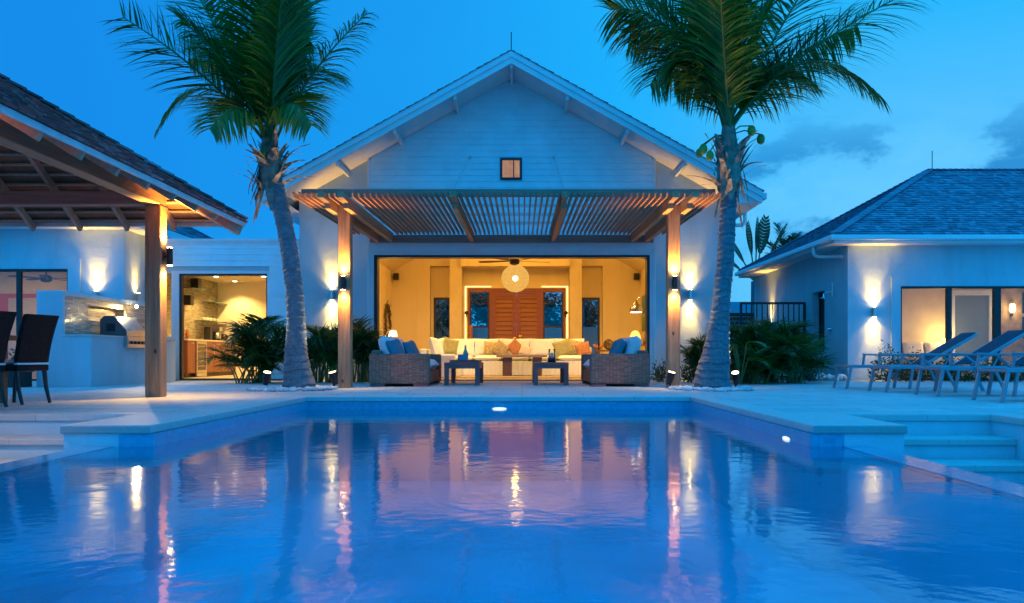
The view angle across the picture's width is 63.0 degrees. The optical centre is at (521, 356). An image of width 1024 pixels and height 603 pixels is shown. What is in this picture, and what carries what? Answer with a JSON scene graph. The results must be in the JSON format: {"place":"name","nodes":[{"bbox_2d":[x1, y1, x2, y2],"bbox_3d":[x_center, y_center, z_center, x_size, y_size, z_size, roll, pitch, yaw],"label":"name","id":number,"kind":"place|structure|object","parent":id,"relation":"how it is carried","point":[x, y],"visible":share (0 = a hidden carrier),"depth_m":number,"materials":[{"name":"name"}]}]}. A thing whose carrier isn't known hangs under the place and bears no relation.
{"place":"outdoors","nodes":[
{"label":"outdoors","id":0,"kind":"place"},
{"bbox_2d":[0,335,17,402],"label":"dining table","id":1,"kind":"object","parent":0,"point":[11,338],"visible":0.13,"depth_m":10.36,"materials":[{"name":"brown wood"}]},
{"bbox_2d":[8,349,34,387],"bbox_3d":[-9.601,0.206,15.686,0.888,0.725,0.722,0,0,0],"label":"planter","id":2,"kind":"object","parent":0,"point":[25,378],"visible":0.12,"depth_m":15.62,"materials":[{"name":"white metal"}]},
{"bbox_2d":[204,327,211,339],"bbox_3d":[-9.400,-0.692,25.025,0.200,0.399,0.150,0,0,0],"label":"knife block","id":3,"kind":"object","parent":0,"point":[207,333],"depth_m":24.95,"materials":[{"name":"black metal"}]},
{"bbox_2d":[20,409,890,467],"bbox_3d":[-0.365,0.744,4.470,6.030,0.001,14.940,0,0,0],"label":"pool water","id":4,"kind":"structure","parent":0,"point":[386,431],"depth_m":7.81,"materials":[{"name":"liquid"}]},
{"bbox_2d":[255,32,766,380],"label":"house","id":5,"kind":"structure","parent":0,"point":[511,119],"depth_m":19.91,"materials":[{"name":"white paint"}]},
{"bbox_2d":[384,301,391,336],"bbox_3d":[-4.515,-1.219,28.128,0.109,1.356,1.239,0,0,0],"label":"twig wreath","id":6,"kind":"object","parent":5,"relation":"attached to","point":[385,317],"visible":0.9,"depth_m":27.85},
{"bbox_2d":[385,329,397,336],"bbox_3d":[-4.150,-0.147,26.000,0.570,1.425,0.300,0,0,0],"label":"reading lamp","id":7,"kind":"object","parent":5,"relation":"on","point":[392,333],"visible":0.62,"depth_m":25.90,"materials":[{"name":"metal"}]},
{"bbox_2d":[434,298,449,337],"bbox_3d":[-2.841,-0.776,29.865,0.613,2.690,0.070,0,0,0],"label":"window","id":8,"kind":"structure","parent":5,"relation":"in","point":[435,299],"depth_m":29.83,"materials":[{"name":"brown metal"}]},
{"bbox_2d":[491,293,515,338],"bbox_3d":[-0.647,-0.871,29.870,0.883,2.860,0.060,0,0,0],"label":"door","id":9,"kind":"structure","parent":5,"relation":"in","point":[503,305],"depth_m":29.86,"materials":[{"name":"brown wood"}]},
{"bbox_2d":[500,158,521,179],"bbox_3d":[-0.259,-4.475,19.895,0.520,0.520,0.070,0,0,0],"label":"window","id":10,"kind":"structure","parent":5,"relation":"in","point":[510,168],"depth_m":19.88,"materials":[{"name":"glass"}]},
{"bbox_2d":[478,259,549,264],"bbox_3d":[-0.210,-3.641,22.676,1.963,2.300,1.889,0,0,0],"label":"ceiling fan","id":11,"kind":"object","parent":5,"relation":"hanging from","point":[514,261],"visible":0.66,"depth_m":22.57,"materials":[{"name":"brown wood"}]},
{"bbox_2d":[501,265,528,291],"bbox_3d":[-0.190,-3.543,24.000,0.800,3.375,0.800,0,0,0],"label":"pendant globe","id":12,"kind":"object","parent":5,"relation":"hanging from","point":[514,278],"visible":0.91,"depth_m":23.72,"materials":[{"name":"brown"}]},
{"bbox_2d":[516,293,540,346],"bbox_3d":[0.246,-0.871,29.870,0.883,2.860,0.060,0,0,0],"label":"door","id":13,"kind":"structure","parent":5,"relation":"in","point":[528,305],"depth_m":29.86,"materials":[{"name":"brown wood"}]},
{"bbox_2d":[582,298,599,353],"bbox_3d":[2.446,-0.776,29.865,0.663,2.690,0.070,0,0,0],"label":"window","id":14,"kind":"structure","parent":5,"relation":"in","point":[598,299],"depth_m":29.83,"materials":[{"name":"glass"}]},
{"bbox_2d":[630,294,644,312],"bbox_3d":[3.654,-0.664,24.549,0.996,2.457,0.375,0,0,-9],"label":"arc lamp","id":15,"kind":"object","parent":5,"relation":"on","point":[636,307],"visible":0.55,"depth_m":24.38,"materials":[{"name":"silver metal"}]},
{"bbox_2d":[642,295,644,330],"bbox_3d":[4.152,-1.481,28.000,0.034,1.200,1.700,0,0,0],"label":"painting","id":16,"kind":"object","parent":5,"relation":"attached to","point":[643,313],"visible":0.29,"depth_m":28.40},
{"bbox_2d":[0,452,1023,602],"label":"pool water","id":17,"kind":"structure","parent":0,"point":[521,527],"depth_m":7.03,"materials":[{"name":"liquid"}]},
{"bbox_2d":[119,402,843,473],"bbox_3d":[-0.330,0.803,9.430,5.580,0.331,5.020,0,0,0],"label":"pool tile band","id":18,"kind":"object","parent":17,"relation":"attached to","point":[809,465],"visible":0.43,"depth_m":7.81,"materials":[{"name":"tile"}]},
{"bbox_2d":[0,381,1023,414],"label":"pool deck","id":19,"kind":"structure","parent":0,"point":[784,396],"depth_m":12.65,"materials":[{"name":"stone"}]},
{"bbox_2d":[0,311,16,406],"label":"dining chair","id":20,"kind":"object","parent":19,"relation":"on","point":[7,319],"visible":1,"depth_m":9.43,"materials":[{"name":"wicker"}]},
{"bbox_2d":[4,314,58,404],"bbox_3d":[-6.098,0.032,10.157,0.666,1.084,0.514,0,0,12],"label":"dining chair","id":21,"kind":"object","parent":19,"relation":"on","point":[34,341],"visible":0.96,"depth_m":10.06,"materials":[{"name":"wicker"}]},
{"bbox_2d":[37,290,175,386],"bbox_3d":[-8.765,-0.353,17.942,1.070,1.845,3.915,0,0,0],"label":"outdoor kitchen","id":22,"kind":"object","parent":19,"relation":"on","point":[84,352],"visible":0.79,"depth_m":16.43,"materials":[{"name":"white paint"}]},
{"bbox_2d":[100,316,144,347],"bbox_3d":[-8.429,-0.521,17.776,0.622,0.660,0.963,0,0,0],"label":"barbecue grill","id":23,"kind":"object","parent":22,"relation":"in","point":[131,330],"visible":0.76,"depth_m":17.38,"materials":[{"name":"metal"}]},
{"bbox_2d":[0,73,247,396],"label":"dining pavilion","id":24,"kind":"structure","parent":19,"relation":"on","point":[59,167],"depth_m":11.80,"materials":[{"name":"brown wood"}]},
{"bbox_2d":[163,247,172,265],"bbox_3d":[-5.046,-1.431,11.920,0.126,0.258,0.090,0,0,0],"label":"wall lamp","id":25,"kind":"object","parent":24,"relation":"attached to","point":[169,256],"visible":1,"depth_m":11.89,"materials":[{"name":"black metal"}]},
{"bbox_2d":[194,342,284,383],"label":"areca palm","id":26,"kind":"object","parent":19,"relation":"on","point":[246,364],"visible":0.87,"depth_m":17.86,"materials":[{"name":"green plant"}]},
{"bbox_2d":[101,0,379,387],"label":"coconut palm","id":27,"kind":"object","parent":19,"relation":"on","point":[272,48],"visible":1,"depth_m":14.26,"materials":[{"name":"green plant"}]},
{"bbox_2d":[215,312,314,382],"bbox_3d":[-5.726,-0.196,18.426,2.191,1.544,1.919,0,0,39],"label":"areca palm","id":28,"kind":"object","parent":19,"relation":"on","point":[245,337],"visible":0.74,"depth_m":18.11,"materials":[{"name":"green plant"}]},
{"bbox_2d":[263,371,270,385],"bbox_3d":[-4.561,0.420,14.941,0.161,0.338,0.166,0,0,0],"label":"garden spotlight","id":29,"kind":"object","parent":19,"relation":"on","point":[266,376],"visible":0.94,"depth_m":14.90,"materials":[{"name":"black metal"}]},
{"bbox_2d":[246,385,337,391],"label":"pebbles","id":30,"kind":"object","parent":19,"relation":"on","point":[284,389],"visible":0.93,"depth_m":13.95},
{"bbox_2d":[282,322,356,382],"bbox_3d":[-4.512,-0.137,18.817,1.930,1.420,1.786,0,0,34],"label":"areca palm","id":31,"kind":"object","parent":19,"relation":"on","point":[320,372],"visible":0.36,"depth_m":18.44,"materials":[{"name":"green plant"}]},
{"bbox_2d":[329,371,337,385],"bbox_3d":[-3.374,0.420,14.941,0.163,0.338,0.157,0,0,0],"label":"garden spotlight","id":32,"kind":"object","parent":19,"relation":"on","point":[333,377],"visible":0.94,"depth_m":14.90,"materials":[{"name":"black metal"}]},
{"bbox_2d":[306,315,374,382],"bbox_3d":[-4.197,-0.199,18.599,1.901,1.543,1.800,0,0,0],"label":"areca palm","id":33,"kind":"object","parent":19,"relation":"on","point":[321,331],"visible":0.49,"depth_m":18.34,"materials":[{"name":"green plant"}]},
{"bbox_2d":[331,314,390,381],"bbox_3d":[-3.627,-0.219,18.919,1.664,1.581,1.527,0,0,0],"label":"areca palm","id":34,"kind":"object","parent":19,"relation":"on","point":[366,344],"visible":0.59,"depth_m":18.78,"materials":[{"name":"green plant"}]},
{"bbox_2d":[369,336,440,386],"bbox_3d":[-2.355,0.076,17.250,1.150,0.986,2.500,0,0,0],"label":"wicker sofa","id":35,"kind":"object","parent":19,"relation":"on","point":[392,360],"visible":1,"depth_m":16.00,"materials":[{"name":"grey wicker"}]},
{"bbox_2d":[444,362,483,384],"bbox_3d":[-1.205,0.342,17.630,0.710,0.455,1.750,0,0,0],"label":"coffee table","id":36,"kind":"object","parent":19,"relation":"on","point":[476,366],"visible":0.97,"depth_m":16.76,"materials":[{"name":"grey wood"}]},
{"bbox_2d":[450,360,481,361],"bbox_3d":[-1.170,0.088,17.500,0.600,0.049,1.000,0,0,0],"label":"tray","id":37,"kind":"object","parent":36,"relation":"on","point":[465,360],"visible":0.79,"depth_m":17.00,"materials":[{"name":"brown wood"}]},
{"bbox_2d":[458,354,467,359],"bbox_3d":[-1.225,0.006,17.400,0.210,0.114,0.200,0,0,0],"label":"ceramic box","id":38,"kind":"object","parent":37,"relation":"on","point":[462,356],"visible":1,"depth_m":17.30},
{"bbox_2d":[292,155,721,387],"bbox_3d":[-0.260,-2.110,17.060,7.420,5.357,5.720,0,0,0],"label":"pergola","id":39,"kind":"object","parent":19,"relation":"on","point":[663,211],"visible":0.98,"depth_m":15.42,"materials":[{"name":"brown wood"}]},
{"bbox_2d":[341,276,345,289],"bbox_3d":[-3.262,-1.351,15.255,0.090,0.258,0.126,0,0,0],"label":"wall lamp","id":40,"kind":"object","parent":39,"relation":"attached to","point":[343,283],"visible":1,"depth_m":15.20,"materials":[{"name":"black metal"}]},
{"bbox_2d":[672,276,676,289],"bbox_3d":[2.792,-1.351,15.255,0.090,0.258,0.126,0,0,0],"label":"wall lamp","id":41,"kind":"object","parent":39,"relation":"attached to","point":[674,283],"visible":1,"depth_m":15.20,"materials":[{"name":"black metal"}]},
{"bbox_2d":[441,375,580,377],"bbox_3d":[-0.300,0.559,24.700,5.200,0.012,4.600,0,0,0],"label":"rug","id":42,"kind":"object","parent":19,"relation":"on","point":[518,376],"visible":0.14,"depth_m":23.59,"materials":[{"name":"fabric"}]},
{"bbox_2d":[420,337,591,376],"bbox_3d":[-0.350,-0.020,24.960,5.100,1.138,3.279,0,0,0],"label":"sectional sofa","id":43,"kind":"object","parent":42,"relation":"on","point":[492,364],"visible":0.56,"depth_m":25.39,"materials":[{"name":"white fabric"}]},
{"bbox_2d":[443,336,458,354],"bbox_3d":[-2.133,-0.316,25.000,0.626,0.604,0.201,0,0,-33],"label":"throw pillow","id":44,"kind":"object","parent":43,"relation":"on","point":[450,346],"visible":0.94,"depth_m":24.91,"materials":[{"name":"fabric"}]},
{"bbox_2d":[483,341,496,354],"bbox_3d":[-0.957,-0.265,25.780,0.496,0.461,0.229,0,0,0],"label":"throw pillow","id":45,"kind":"object","parent":43,"relation":"on","point":[488,346],"visible":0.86,"depth_m":25.71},
{"bbox_2d":[491,340,508,357],"bbox_3d":[-0.648,-0.243,25.620,0.622,0.619,0.219,0,0,0],"label":"throw pillow","id":46,"kind":"object","parent":43,"relation":"on","point":[500,347],"visible":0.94,"depth_m":25.55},
{"bbox_2d":[508,338,520,354],"bbox_3d":[-0.203,-0.284,25.660,0.634,0.616,0.248,0,0,0],"label":"throw pillow","id":47,"kind":"object","parent":43,"relation":"on","point":[514,346],"visible":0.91,"depth_m":25.58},
{"bbox_2d":[518,344,531,357],"bbox_3d":[0.101,-0.181,25.500,0.455,0.431,0.221,0,0,0],"label":"throw pillow","id":48,"kind":"object","parent":43,"relation":"on","point":[525,350],"visible":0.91,"depth_m":25.43,"materials":[{"name":"white fabric"}]},
{"bbox_2d":[552,338,573,357],"bbox_3d":[1.255,-0.263,25.620,0.697,0.659,0.261,0,0,0],"label":"throw pillow","id":49,"kind":"object","parent":43,"relation":"on","point":[562,347],"visible":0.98,"depth_m":25.55,"materials":[{"name":"fabric"}]},
{"bbox_2d":[569,339,582,353],"bbox_3d":[1.630,-0.306,25.800,0.564,0.530,0.239,0,0,0],"label":"throw pillow","id":50,"kind":"object","parent":43,"relation":"on","point":[573,343],"visible":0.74,"depth_m":25.74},
{"bbox_2d":[575,341,591,354],"bbox_3d":[1.881,-0.222,25.600,0.569,0.551,0.203,0,0,17],"label":"throw pillow","id":51,"kind":"object","parent":43,"relation":"on","point":[583,348],"visible":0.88,"depth_m":25.52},
{"bbox_2d":[496,355,547,375],"bbox_3d":[0.000,0.243,24.525,1.480,0.618,0.850,0,0,0],"label":"coffee table","id":52,"kind":"object","parent":42,"relation":"on","point":[507,365],"visible":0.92,"depth_m":24.15,"materials":[{"name":"brown wood"}]},
{"bbox_2d":[0,396,1023,433],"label":"pool coping","id":53,"kind":"object","parent":19,"relation":"on","point":[809,422],"visible":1,"depth_m":8.24,"materials":[{"name":"stone"}]},
{"bbox_2d":[532,362,568,384],"bbox_3d":[0.585,0.342,17.630,0.710,0.455,1.750,0,0,0],"label":"coffee table","id":54,"kind":"object","parent":19,"relation":"on","point":[563,367],"visible":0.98,"depth_m":16.76,"materials":[{"name":"grey wood"}]},
{"bbox_2d":[548,349,555,361],"bbox_3d":[0.620,-0.025,17.300,0.170,0.276,0.167,0,0,0],"label":"candle holder","id":55,"kind":"object","parent":54,"relation":"on","point":[551,358],"visible":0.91,"depth_m":17.26,"materials":[{"name":"clear glass"}]},
{"bbox_2d":[581,336,649,386],"bbox_3d":[1.885,0.076,17.250,1.150,0.986,2.500,0,0,0],"label":"wicker sofa","id":56,"kind":"object","parent":19,"relation":"on","point":[625,360],"visible":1,"depth_m":16.00,"materials":[{"name":"grey wicker"}]},
{"bbox_2d":[650,359,665,381],"bbox_3d":[3.139,0.302,18.895,0.516,0.548,0.565,0,0,0],"label":"hedge shrub","id":57,"kind":"object","parent":19,"relation":"on","point":[659,377],"visible":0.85,"depth_m":18.84,"materials":[{"name":"green plant"}]},
{"bbox_2d":[666,371,674,385],"bbox_3d":[2.666,0.420,14.941,0.160,0.337,0.155,0,0,0],"label":"garden spotlight","id":58,"kind":"object","parent":19,"relation":"on","point":[670,377],"visible":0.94,"depth_m":14.90,"materials":[{"name":"black metal"}]},
{"bbox_2d":[680,352,696,381],"bbox_3d":[3.739,0.232,18.607,0.545,0.684,0.674,0,0,0],"label":"hedge shrub","id":59,"kind":"object","parent":19,"relation":"on","point":[690,374],"visible":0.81,"depth_m":18.55,"materials":[{"name":"green plant"}]},
{"bbox_2d":[680,332,706,379],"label":"areca palm","id":60,"kind":"object","parent":19,"relation":"on","point":[696,349],"visible":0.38,"depth_m":18.72,"materials":[{"name":"green plant"}]},
{"bbox_2d":[668,385,754,391],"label":"pebbles","id":61,"kind":"object","parent":19,"relation":"on","point":[719,389],"visible":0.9,"depth_m":13.96,"materials":[{"name":"gravel"}]},
{"bbox_2d":[731,371,739,385],"bbox_3d":[3.808,0.419,14.897,0.140,0.341,0.202,0,0,21],"label":"garden spotlight","id":62,"kind":"object","parent":19,"relation":"on","point":[735,377],"visible":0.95,"depth_m":14.86,"materials":[{"name":"black metal"}]},
{"bbox_2d":[705,317,783,382],"bbox_3d":[4.933,-0.190,18.501,1.740,1.526,1.935,0,0,0],"label":"areca palm","id":63,"kind":"object","parent":19,"relation":"on","point":[743,336],"visible":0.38,"depth_m":18.36,"materials":[{"name":"green plant"}]},
{"bbox_2d":[729,341,770,384],"bbox_3d":[4.528,0.126,17.264,1.143,0.897,1.099,0,0,0],"label":"broad leaf plant","id":64,"kind":"object","parent":19,"relation":"on","point":[735,356],"visible":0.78,"depth_m":17.13,"materials":[{"name":"plant"}]},
{"bbox_2d":[730,345,798,383],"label":"areca palm","id":65,"kind":"object","parent":19,"relation":"on","point":[755,370],"visible":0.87,"depth_m":17.40,"materials":[{"name":"green plant"}]},
{"bbox_2d":[593,0,939,387],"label":"coconut palm","id":66,"kind":"object","parent":19,"relation":"on","point":[713,55],"visible":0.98,"depth_m":14.54,"materials":[{"name":"green plant"}]},
{"bbox_2d":[730,313,823,381],"bbox_3d":[5.708,-0.199,18.944,2.242,1.547,2.214,0,0,0],"label":"areca palm","id":67,"kind":"object","parent":19,"relation":"on","point":[792,331],"visible":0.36,"depth_m":18.68,"materials":[{"name":"green plant"}]},
{"bbox_2d":[758,329,839,382],"bbox_3d":[6.020,-0.068,18.215,1.970,1.289,1.968,0,0,0],"label":"areca palm","id":68,"kind":"object","parent":19,"relation":"on","point":[802,360],"visible":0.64,"depth_m":17.82,"materials":[{"name":"green plant"}]},
{"bbox_2d":[798,334,827,380],"bbox_3d":[6.784,0.000,19.581,0.742,1.163,1.259,0,0,0],"label":"hedge shrub","id":69,"kind":"object","parent":19,"relation":"on","point":[811,375],"visible":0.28,"depth_m":19.41,"materials":[{"name":"green plant"}]},
{"bbox_2d":[867,340,907,381],"bbox_3d":[8.437,0.083,19.305,0.906,0.983,0.852,0,0,0],"label":"hedge shrub","id":70,"kind":"object","parent":19,"relation":"on","point":[878,376],"visible":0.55,"depth_m":19.23,"materials":[{"name":"green plant"}]},
{"bbox_2d":[832,332,977,388],"bbox_3d":[6.909,0.069,15.088,2.361,1.015,0.755,0,0,1],"label":"sun lounger","id":71,"kind":"object","parent":19,"relation":"on","point":[952,344],"visible":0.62,"depth_m":14.83,"materials":[{"name":"grey metal"}]},
{"bbox_2d":[898,347,939,381],"bbox_3d":[9.157,0.157,19.288,0.988,0.836,0.890,0,0,0],"label":"hedge shrub","id":72,"kind":"object","parent":19,"relation":"on","point":[924,375],"visible":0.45,"depth_m":19.20,"materials":[{"name":"green plant"}]},
{"bbox_2d":[867,330,1023,392],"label":"sun lounger","id":73,"kind":"object","parent":19,"relation":"on","point":[1000,343],"visible":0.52,"depth_m":13.53,"materials":[{"name":"grey metal"}]},
{"bbox_2d":[928,356,971,381],"bbox_3d":[9.896,0.202,19.298,0.958,0.745,0.886,0,0,0],"label":"hedge shrub","id":74,"kind":"object","parent":19,"relation":"on","point":[963,377],"visible":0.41,"depth_m":19.19,"materials":[{"name":"green plant"}]},
{"bbox_2d":[914,353,1023,396],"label":"sun lounger","id":75,"kind":"object","parent":19,"relation":"on","point":[1019,361],"visible":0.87,"depth_m":12.20,"materials":[{"name":"grey metal"}]},
{"bbox_2d":[960,357,1005,381],"bbox_3d":[10.688,0.246,19.319,1.005,0.659,0.904,0,0,0],"label":"hedge shrub","id":76,"kind":"object","parent":19,"relation":"on","point":[986,374],"visible":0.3,"depth_m":19.20,"materials":[{"name":"green plant"}]},
{"bbox_2d":[971,352,1023,402],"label":"sun lounger","id":77,"kind":"object","parent":19,"relation":"on","point":[1005,383],"visible":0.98,"depth_m":10.79,"materials":[{"name":"grey metal"}]},
{"bbox_2d":[993,356,1023,381],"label":"hedge shrub","id":78,"kind":"object","parent":19,"relation":"on","point":[1012,377],"visible":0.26,"depth_m":19.21,"materials":[{"name":"green plant"}]},
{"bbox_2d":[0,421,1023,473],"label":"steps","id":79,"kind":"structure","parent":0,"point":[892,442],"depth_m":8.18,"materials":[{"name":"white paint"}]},
{"bbox_2d":[0,446,1023,503],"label":"pool edge wall","id":80,"kind":"structure","parent":0,"point":[997,487],"depth_m":5.59,"materials":[{"name":"tile"}]},
{"bbox_2d":[0,0,1023,326],"label":"sky","id":81,"kind":"structure","parent":0,"point":[953,89],"materials":[{"name":"blue"}]},
{"bbox_2d":[595,350,609,353],"bbox_3d":[2.725,0.172,26.600,0.750,0.786,0.600,0,0,0],"label":"console table","id":82,"kind":"object","parent":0,"point":[597,351],"visible":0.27,"depth_m":26.32,"materials":[{"name":"brown wood"}]},
{"bbox_2d":[603,339,612,349],"bbox_3d":[2.759,-0.396,26.551,0.341,0.346,0.343,0,0,0],"label":"rattan ball","id":83,"kind":"object","parent":82,"relation":"on","point":[608,344],"visible":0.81,"depth_m":26.47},
{"bbox_2d":[729,371,846,380],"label":"lawn","id":84,"kind":"structure","parent":0,"point":[785,378],"depth_m":22.72,"materials":[{"name":"green plant"}]},
{"bbox_2d":[0,227,213,380],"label":"guest wing","id":85,"kind":"structure","parent":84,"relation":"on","point":[107,261],"depth_m":19.80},
{"bbox_2d":[0,269,67,380],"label":"window","id":86,"kind":"structure","parent":85,"relation":"in","point":[19,272],"depth_m":19.82,"materials":[{"name":"brown metal"}]},
{"bbox_2d":[8,272,66,281],"bbox_3d":[-12.252,-2.106,21.622,1.604,0.350,1.633,0,0,0],"label":"ceiling fan","id":87,"kind":"object","parent":85,"relation":"hanging from","point":[45,278],"visible":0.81,"depth_m":21.51,"materials":[{"name":"black metal"}]},
{"bbox_2d":[144,239,298,380],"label":"kitchen wing","id":88,"kind":"structure","parent":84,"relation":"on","point":[237,276],"depth_m":20.90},
{"bbox_2d":[184,295,193,304],"bbox_3d":[-9.534,-1.621,23.875,0.228,0.280,0.250,0,0,0],"label":"speaker","id":89,"kind":"object","parent":88,"relation":"attached to","point":[188,299],"visible":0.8,"depth_m":23.75},
{"bbox_2d":[184,287,208,290],"bbox_3d":[-9.489,-1.970,24.300,0.318,0.018,1.200,0,0,0],"label":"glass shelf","id":90,"kind":"object","parent":88,"relation":"attached to","point":[194,288],"visible":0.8,"depth_m":24.30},
{"bbox_2d":[191,278,200,288],"bbox_3d":[-9.490,-2.131,24.325,0.220,0.300,0.250,0,0,0],"label":"speaker","id":91,"kind":"object","parent":90,"relation":"on","point":[195,282],"visible":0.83,"depth_m":24.20},
{"bbox_2d":[184,339,234,377],"bbox_3d":[-9.328,0.036,24.510,0.635,1.055,3.880,0,0,0],"label":"kitchen cabinet","id":92,"kind":"object","parent":88,"relation":"on","point":[189,357],"visible":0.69,"depth_m":24.04,"materials":[{"name":"brown wood"}]},
{"bbox_2d":[195,341,206,376],"bbox_3d":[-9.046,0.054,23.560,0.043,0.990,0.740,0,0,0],"label":"wine fridge","id":93,"kind":"object","parent":92,"relation":"in","point":[200,348],"visible":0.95,"depth_m":23.50,"materials":[{"name":"metal"}]},
{"bbox_2d":[212,327,222,340],"bbox_3d":[-9.350,-0.702,25.600,0.300,0.418,0.300,0,0,0],"label":"coffee machine","id":94,"kind":"object","parent":92,"relation":"on","point":[216,335],"visible":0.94,"depth_m":25.50,"materials":[{"name":"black metal"}]},
{"bbox_2d":[436,292,487,337],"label":"garden tree","id":95,"kind":"object","parent":84,"relation":"on","point":[442,313],"visible":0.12,"depth_m":33.13,"materials":[{"name":"green plant"}]},
{"bbox_2d":[471,292,513,325],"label":"garden tree","id":96,"kind":"object","parent":84,"relation":"on","point":[482,305],"visible":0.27,"depth_m":35.13,"materials":[{"name":"green plant"}]},
{"bbox_2d":[539,292,594,325],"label":"garden tree","id":97,"kind":"object","parent":84,"relation":"on","point":[550,305],"visible":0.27,"depth_m":35.82,"materials":[{"name":"green plant"}]},
{"bbox_2d":[552,295,597,326],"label":"garden tree","id":98,"kind":"object","parent":84,"relation":"on","point":[589,320],"visible":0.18,"depth_m":33.72,"materials":[{"name":"green plant"}]},
{"bbox_2d":[436,327,733,353],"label":"garden wall","id":99,"kind":"structure","parent":84,"relation":"on","point":[590,334],"depth_m":33.00,"materials":[{"name":"white paint"}]},
{"bbox_2d":[730,302,750,312],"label":"sea","id":100,"kind":"structure","parent":84,"relation":"on","point":[735,307],"depth_m":50.89,"materials":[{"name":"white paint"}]},
{"bbox_2d":[729,313,753,368],"bbox_3d":[9.700,-0.556,31.070,4.600,2.250,0.140,0,0,0],"label":"wood fence","id":101,"kind":"object","parent":84,"relation":"on","point":[735,317],"depth_m":31.00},
{"bbox_2d":[734,215,787,312],"bbox_3d":[9.471,-2.577,33.500,2.971,6.292,0.438,0,0,0],"label":"travellers palm","id":102,"kind":"object","parent":84,"relation":"on","point":[760,244],"visible":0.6,"depth_m":33.46,"materials":[{"name":"green plant"}]},
{"bbox_2d":[740,302,805,375],"bbox_3d":[6.965,-0.476,23.200,1.820,2.090,0.060,0,0,0],"label":"railing","id":103,"kind":"object","parent":84,"relation":"on","point":[788,303],"visible":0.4,"depth_m":23.18,"materials":[{"name":"black metal"}]},
{"bbox_2d":[766,222,802,253],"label":"distant palm","id":104,"kind":"object","parent":84,"relation":"on","point":[790,238],"visible":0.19,"depth_m":34.93,"materials":[{"name":"green plant"}]},
{"bbox_2d":[735,151,1023,380],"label":"guest cottage","id":105,"kind":"structure","parent":84,"relation":"on","point":[932,255],"depth_m":20.74,"materials":[{"name":"white paint"}]},
{"bbox_2d":[819,292,824,351],"bbox_3d":[8.080,-0.931,22.200,0.060,1.600,0.900,0,0,0],"label":"side window","id":106,"kind":"structure","parent":105,"relation":"in","point":[821,301],"depth_m":22.45,"materials":[{"name":"glass"}]},
{"bbox_2d":[902,342,981,376],"bbox_3d":[11.725,0.063,23.545,1.450,0.992,2.090,0,0,0],"label":"bed","id":107,"kind":"object","parent":105,"relation":"on","point":[926,347],"visible":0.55,"depth_m":24.24,"materials":[{"name":"white fabric"}]},
{"bbox_2d":[901,286,1023,379],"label":"window","id":108,"kind":"structure","parent":105,"relation":"in","point":[996,290],"depth_m":20.22,"materials":[{"name":"glass"}]},
{"label":"ground","id":109,"kind":"structure","parent":0,"visible":0},
{"bbox_2d":[0,445,1023,484],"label":"stair risers","id":110,"kind":"object","parent":109,"relation":"on","point":[915,451],"visible":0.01,"depth_m":7.85,"materials":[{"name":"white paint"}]},
{"bbox_2d":[0,435,1023,471],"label":"stair treads","id":111,"kind":"object","parent":110,"relation":"on","point":[993,465],"visible":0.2,"depth_m":7.82,"materials":[{"name":"stone"}]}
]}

